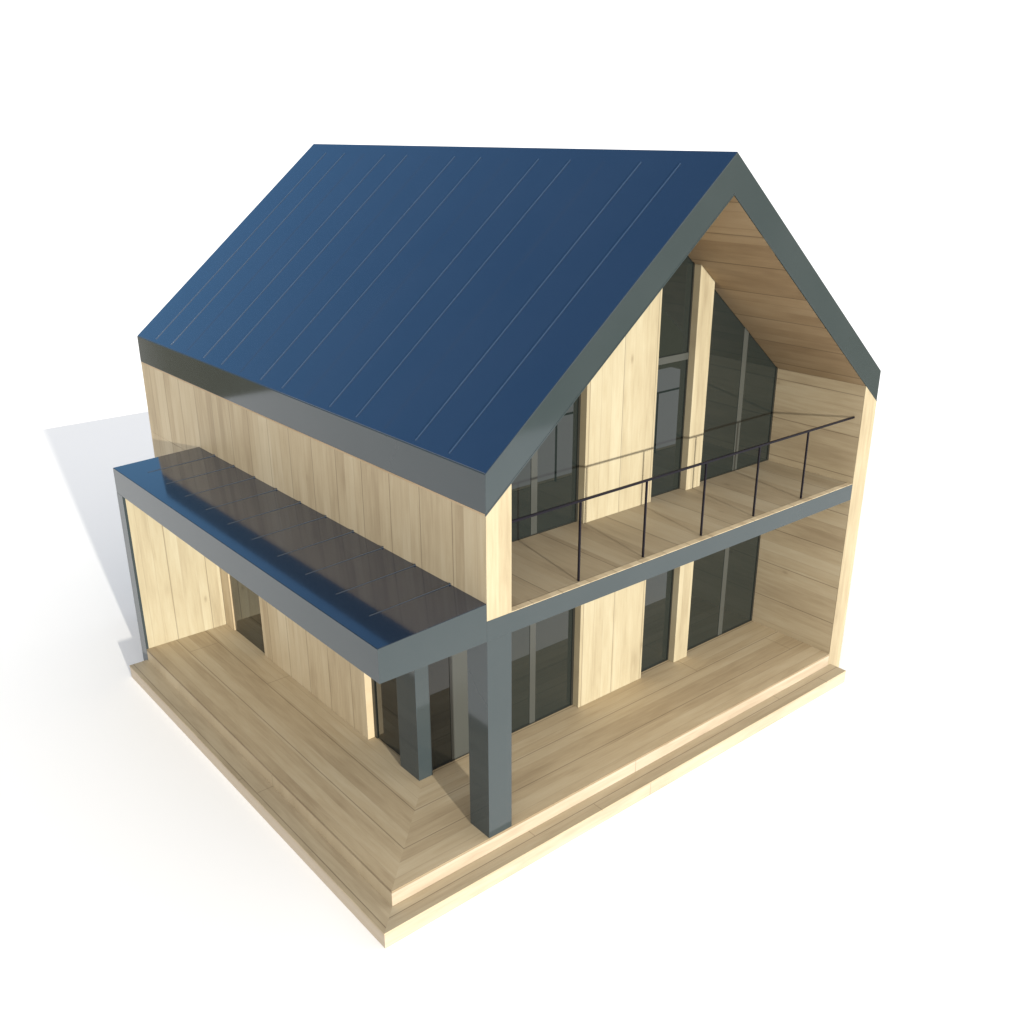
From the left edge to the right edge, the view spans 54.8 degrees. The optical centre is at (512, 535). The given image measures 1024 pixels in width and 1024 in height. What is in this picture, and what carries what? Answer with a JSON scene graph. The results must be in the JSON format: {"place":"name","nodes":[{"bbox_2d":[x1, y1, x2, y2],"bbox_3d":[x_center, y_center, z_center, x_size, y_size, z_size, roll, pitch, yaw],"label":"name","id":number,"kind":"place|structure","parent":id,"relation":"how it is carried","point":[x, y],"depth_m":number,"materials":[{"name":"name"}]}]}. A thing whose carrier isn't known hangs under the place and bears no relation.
{"place":"outdoors","nodes":[
{"label":"outdoors","id":0,"kind":"place"},
{"bbox_2d":[113,144,880,948],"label":"wooden house","id":1,"kind":"structure","parent":0,"point":[489,516],"depth_m":12.61,"materials":[{"name":"wood"}]},
{"bbox_2d":[230,575,264,652],"bbox_3d":[-4.099,0.509,15.034,0.020,2.514,1.051,-18,28,-36],"label":"window","id":2,"kind":"structure","parent":1,"relation":"in","point":[246,605],"depth_m":15.32,"materials":[{"name":"clear glass"}]},
{"bbox_2d":[371,678,399,754],"bbox_3d":[-1.564,1.609,12.346,0.038,2.514,0.749,-18,28,-36],"label":"window","id":3,"kind":"structure","parent":1,"relation":"in","point":[385,708],"depth_m":12.70,"materials":[{"name":"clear glass"}]},
{"bbox_2d":[429,608,574,769],"bbox_3d":[-0.111,1.492,12.625,2.442,2.519,0.042,-18,28,-36],"label":"window","id":4,"kind":"structure","parent":1,"relation":"in","point":[542,651],"depth_m":12.95,"materials":[{"name":"grey glass"}]},
{"bbox_2d":[511,394,580,541],"bbox_3d":[-0.064,-1.455,11.461,2.320,3.345,0.042,-18,28,-36],"label":"window","id":5,"kind":"structure","parent":1,"relation":"in","point":[550,479],"depth_m":12.22,"materials":[{"name":"grey glass"}]},
{"bbox_2d":[641,569,673,671],"bbox_3d":[2.077,0.801,14.313,0.724,2.519,0.042,-18,28,-36],"label":"glass door","id":6,"kind":"structure","parent":1,"relation":"in","point":[659,588],"depth_m":14.53,"materials":[{"name":"glass"}]},
{"bbox_2d":[651,256,694,496],"bbox_3d":[2.083,-2.274,13.047,0.724,3.660,0.060,-18,28,-36],"label":"glass door","id":7,"kind":"structure","parent":1,"relation":"in","point":[677,294],"depth_m":13.16,"materials":[{"name":"glass"}]},
{"bbox_2d":[687,535,760,650],"bbox_3d":[3.245,0.432,15.214,1.735,2.519,0.042,-18,28,-36],"label":"window","id":8,"kind":"structure","parent":1,"relation":"in","point":[723,581],"depth_m":15.42,"materials":[{"name":"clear glass"}]},
{"bbox_2d":[700,289,777,481],"bbox_3d":[3.245,-2.264,14.111,1.735,2.834,0.042,-18,28,-36],"label":"window","id":9,"kind":"structure","parent":1,"relation":"in","point":[742,379],"depth_m":14.20,"materials":[{"name":"grey glass"}]},
{"bbox_2d":[0,411,1023,1023],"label":"ground","id":10,"kind":"structure","parent":0,"point":[848,849],"depth_m":11.64,"materials":[{"name":"white"}]},
{"bbox_2d":[0,0,1023,445],"label":"sky","id":11,"kind":"structure","parent":0,"point":[886,137],"materials":[{"name":"white"}]}
]}

